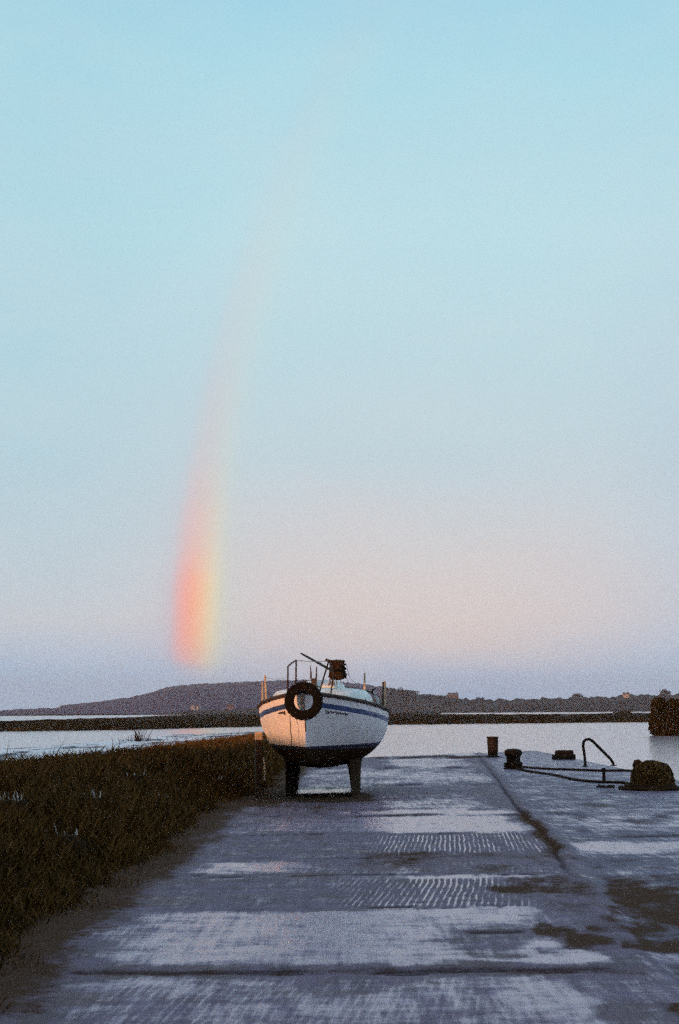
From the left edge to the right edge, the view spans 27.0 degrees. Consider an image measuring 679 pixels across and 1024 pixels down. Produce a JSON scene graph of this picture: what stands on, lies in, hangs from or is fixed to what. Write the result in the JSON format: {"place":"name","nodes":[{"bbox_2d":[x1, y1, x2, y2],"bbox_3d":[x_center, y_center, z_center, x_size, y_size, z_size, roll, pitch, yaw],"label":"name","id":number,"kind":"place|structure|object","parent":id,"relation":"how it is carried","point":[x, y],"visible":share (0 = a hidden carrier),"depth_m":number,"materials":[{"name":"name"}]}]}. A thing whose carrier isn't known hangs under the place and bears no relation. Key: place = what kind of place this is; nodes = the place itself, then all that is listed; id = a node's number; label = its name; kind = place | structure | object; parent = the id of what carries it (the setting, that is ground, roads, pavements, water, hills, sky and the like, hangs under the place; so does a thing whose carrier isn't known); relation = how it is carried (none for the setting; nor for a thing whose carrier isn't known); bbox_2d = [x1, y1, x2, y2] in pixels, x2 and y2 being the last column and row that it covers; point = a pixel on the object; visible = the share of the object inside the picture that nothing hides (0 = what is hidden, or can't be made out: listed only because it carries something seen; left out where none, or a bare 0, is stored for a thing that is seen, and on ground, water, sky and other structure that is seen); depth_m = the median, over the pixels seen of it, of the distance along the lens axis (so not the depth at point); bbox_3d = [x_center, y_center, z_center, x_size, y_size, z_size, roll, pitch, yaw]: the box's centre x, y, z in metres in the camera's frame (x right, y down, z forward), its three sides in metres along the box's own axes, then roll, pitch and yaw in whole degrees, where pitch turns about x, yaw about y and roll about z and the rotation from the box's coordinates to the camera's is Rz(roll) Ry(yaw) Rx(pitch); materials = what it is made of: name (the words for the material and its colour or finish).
{"place":"outdoors","nodes":[
{"label":"outdoors","id":0,"kind":"place"},
{"bbox_2d":[0,732,303,1014],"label":"grass bank","id":1,"kind":"structure","parent":0,"point":[100,745],"depth_m":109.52,"materials":[{"name":"green plant"}]},
{"bbox_2d":[0,791,18,810],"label":"stalk tuft","id":2,"kind":"object","parent":1,"relation":"on","point":[4,801],"visible":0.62,"depth_m":14.98,"materials":[{"name":"plant"}]},
{"bbox_2d":[3,791,28,811],"bbox_3d":[-3.499,3.121,15.268,0.320,0.218,0.304,0,-8,0],"label":"stalk tuft","id":3,"kind":"object","parent":1,"relation":"on","point":[23,803],"visible":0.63,"depth_m":15.19,"materials":[{"name":"plant"}]},
{"bbox_2d":[44,826,78,847],"bbox_3d":[-2.946,3.430,14.972,0.400,0.229,0.373,0,-8,0],"label":"stalk tuft","id":4,"kind":"object","parent":1,"relation":"on","point":[69,837],"visible":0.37,"depth_m":14.87,"materials":[{"name":"plant"}]},
{"bbox_2d":[73,833,87,854],"bbox_3d":[-2.782,3.512,15.011,0.248,0.228,0.236,0,-8,0],"label":"stalk tuft","id":5,"kind":"object","parent":1,"relation":"on","point":[83,845],"visible":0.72,"depth_m":14.94,"materials":[{"name":"plant"}]},
{"bbox_2d":[70,789,100,807],"bbox_3d":[-3.258,3.678,18.169,0.420,0.230,0.373,0,-8,0],"label":"stalk tuft","id":6,"kind":"object","parent":1,"relation":"on","point":[93,793],"visible":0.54,"depth_m":18.13,"materials":[{"name":"plant"}]},
{"bbox_2d":[126,770,144,782],"bbox_3d":[-3.368,4.376,23.423,0.259,0.224,0.272,-3,-8,18],"label":"stalk tuft","id":7,"kind":"object","parent":1,"relation":"on","point":[138,777],"visible":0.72,"depth_m":23.34,"materials":[{"name":"plant"}]},
{"bbox_2d":[214,775,226,785],"bbox_3d":[-2.326,5.228,27.594,0.272,0.223,0.259,0,-8,0],"label":"stalk tuft","id":8,"kind":"object","parent":1,"relation":"on","point":[222,781],"visible":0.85,"depth_m":27.52,"materials":[{"name":"plant"}]},
{"bbox_2d":[0,679,398,714],"bbox_3d":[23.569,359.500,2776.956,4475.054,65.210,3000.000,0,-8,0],"label":"hill","id":9,"kind":"structure","parent":0,"point":[217,696],"depth_m":2175.71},
{"bbox_2d":[0,711,651,730],"bbox_3d":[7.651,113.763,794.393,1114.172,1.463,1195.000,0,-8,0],"label":"marsh","id":10,"kind":"structure","parent":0,"point":[189,720],"depth_m":305.31,"materials":[{"name":"brown plant"}]},
{"bbox_2d":[0,751,678,1023],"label":"quay pavement","id":11,"kind":"structure","parent":0,"point":[468,888],"depth_m":11.59,"materials":[{"name":"concrete"}]},
{"bbox_2d":[255,732,262,796],"bbox_3d":[-1.563,4.870,27.290,0.135,1.243,0.135,2,-8,-14],"label":"mooring post","id":12,"kind":"object","parent":11,"relation":"on","point":[258,763],"visible":1,"depth_m":27.24,"materials":[{"name":"brown wood"}]},
{"bbox_2d":[257,660,390,795],"bbox_3d":[-0.391,4.298,28.060,2.712,2.534,6.652,-1,-8,5],"label":"sailing boat","id":13,"kind":"object","parent":11,"relation":"on","point":[346,725],"visible":0.91,"depth_m":26.29,"materials":[{"name":"white plastic"}]},
{"bbox_2d":[284,682,322,720],"bbox_3d":[-0.628,3.302,24.712,0.676,0.677,0.212,0,-8,0],"label":"tyre","id":14,"kind":"object","parent":13,"relation":"hanging from","point":[292,692],"visible":1,"depth_m":24.62,"materials":[{"name":"rubber"}]},
{"bbox_2d":[300,653,332,671],"bbox_3d":[-0.375,2.818,26.264,0.048,0.322,2.481,-2,-8,14],"label":"spar","id":15,"kind":"object","parent":13,"relation":"on","point":[320,664],"visible":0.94,"depth_m":26.15,"materials":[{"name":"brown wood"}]},
{"bbox_2d":[325,658,346,685],"bbox_3d":[-0.062,3.092,27.335,0.432,0.527,0.310,0,-8,0],"label":"sail bundle","id":16,"kind":"object","parent":15,"relation":"attached to","point":[340,668],"visible":0.87,"depth_m":27.24,"materials":[{"name":"fabric"}]},
{"bbox_2d":[486,736,499,756],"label":"bollard","id":17,"kind":"object","parent":11,"relation":"on","point":[492,743],"visible":0.98,"depth_m":50.17,"materials":[{"name":"metal"}]},
{"bbox_2d":[503,749,523,768],"bbox_3d":[4.923,6.991,40.061,0.600,0.575,0.600,0,-8,0],"label":"bollard","id":18,"kind":"object","parent":11,"relation":"on","point":[513,755],"visible":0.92,"depth_m":39.89,"materials":[{"name":"metal"}]},
{"bbox_2d":[504,762,522,767],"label":"rope turns","id":19,"kind":"object","parent":18,"relation":"on","point":[515,765],"visible":1,"depth_m":39.82,"materials":[{"name":"black fabric"}]},
{"bbox_2d":[552,750,575,759],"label":"timber block","id":20,"kind":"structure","parent":11,"relation":"on","point":[564,755],"depth_m":47.09,"materials":[{"name":"wood"}]},
{"bbox_2d":[515,767,628,783],"bbox_3d":[5.503,6.539,35.043,0.608,0.060,9.465,1,-8,-10],"label":"mooring rope","id":21,"kind":"object","parent":11,"relation":"on","point":[581,780],"visible":0.82,"depth_m":33.32,"materials":[{"name":"black fabric"}]},
{"bbox_2d":[523,766,631,771],"bbox_3d":[6.935,6.877,37.531,1.805,0.060,8.595,1,-8,-13],"label":"mooring rope","id":22,"kind":"object","parent":11,"relation":"on","point":[596,770],"visible":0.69,"depth_m":38.49,"materials":[{"name":"black fabric"}]},
{"bbox_2d":[582,738,616,766],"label":"ladder rail","id":23,"kind":"object","parent":11,"relation":"on","point":[598,747],"visible":1,"depth_m":41.55,"materials":[{"name":"metal"}]},
{"bbox_2d":[601,768,605,780],"bbox_3d":[6.211,6.165,33.236,0.110,0.300,0.110,0,-8,0],"label":"iron stub","id":24,"kind":"object","parent":11,"relation":"on","point":[603,774],"visible":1,"depth_m":33.21,"materials":[{"name":"black metal"}]},
{"bbox_2d":[596,784,614,787],"bbox_3d":[5.709,5.869,30.303,0.457,0.071,0.433,-5,-9,29],"label":"rope scrap","id":25,"kind":"object","parent":11,"relation":"on","point":[607,786],"visible":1,"depth_m":30.18,"materials":[{"name":"black fabric"}]},
{"bbox_2d":[618,759,678,790],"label":"net heap","id":26,"kind":"object","parent":11,"relation":"on","point":[649,775],"visible":1,"depth_m":29.13,"materials":[{"name":"fabric"}]},
{"bbox_2d":[0,712,678,779],"bbox_3d":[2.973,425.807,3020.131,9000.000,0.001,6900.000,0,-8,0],"label":"water","id":27,"kind":"structure","parent":0,"point":[623,745],"depth_m":150.26,"materials":[{"name":"grey liquid"}]},
{"bbox_2d":[0,0,678,710],"label":"sky","id":28,"kind":"structure","parent":0,"point":[347,330],"materials":[{"name":"blue"}]},
{"bbox_2d":[149,692,678,713],"bbox_3d":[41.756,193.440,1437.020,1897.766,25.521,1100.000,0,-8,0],"label":"fields","id":29,"kind":"structure","parent":0,"point":[404,702],"depth_m":1302.42,"materials":[{"name":"green plant"}]},
{"bbox_2d":[227,703,233,709],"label":"cottage","id":30,"kind":"structure","parent":29,"relation":"on","point":[229,706],"depth_m":1385.36,"materials":[{"name":"brick"}]},
{"bbox_2d":[386,688,397,693],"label":"tree","id":31,"kind":"object","parent":29,"relation":"on","point":[391,690],"visible":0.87,"depth_m":1447.28,"materials":[{"name":"plant"}]},
{"bbox_2d":[396,687,410,693],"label":"tree","id":32,"kind":"object","parent":29,"relation":"on","point":[403,691],"visible":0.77,"depth_m":1447.92,"materials":[{"name":"plant"}]},
{"bbox_2d":[447,692,458,698],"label":"cottage","id":33,"kind":"structure","parent":29,"relation":"on","point":[453,695],"depth_m":1405.85,"materials":[{"name":"brick"}]},
{"bbox_2d":[572,693,582,697],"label":"tree","id":34,"kind":"object","parent":29,"relation":"on","point":[577,695],"visible":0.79,"depth_m":1445.36,"materials":[{"name":"plant"}]},
{"bbox_2d":[623,692,628,697],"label":"cottage","id":35,"kind":"structure","parent":29,"relation":"on","point":[625,694],"depth_m":1386.65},
{"bbox_2d":[659,689,671,694],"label":"tree","id":36,"kind":"object","parent":29,"relation":"on","point":[665,691],"visible":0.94,"depth_m":1446.13,"materials":[{"name":"plant"}]},
{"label":"mud mound","id":37,"kind":"structure","parent":0,"visible":0},
{"bbox_2d":[112,729,167,740],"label":"reed clump","id":38,"kind":"object","parent":37,"relation":"on","point":[138,738],"visible":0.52,"depth_m":131.82,"materials":[{"name":"plant"}]},
{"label":"grassy spit","id":39,"kind":"structure","parent":0,"visible":0},
{"bbox_2d":[648,695,678,735],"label":"thicket","id":40,"kind":"object","parent":39,"relation":"on","point":[662,721],"visible":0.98,"depth_m":150.62,"materials":[{"name":"plant"}]}
]}

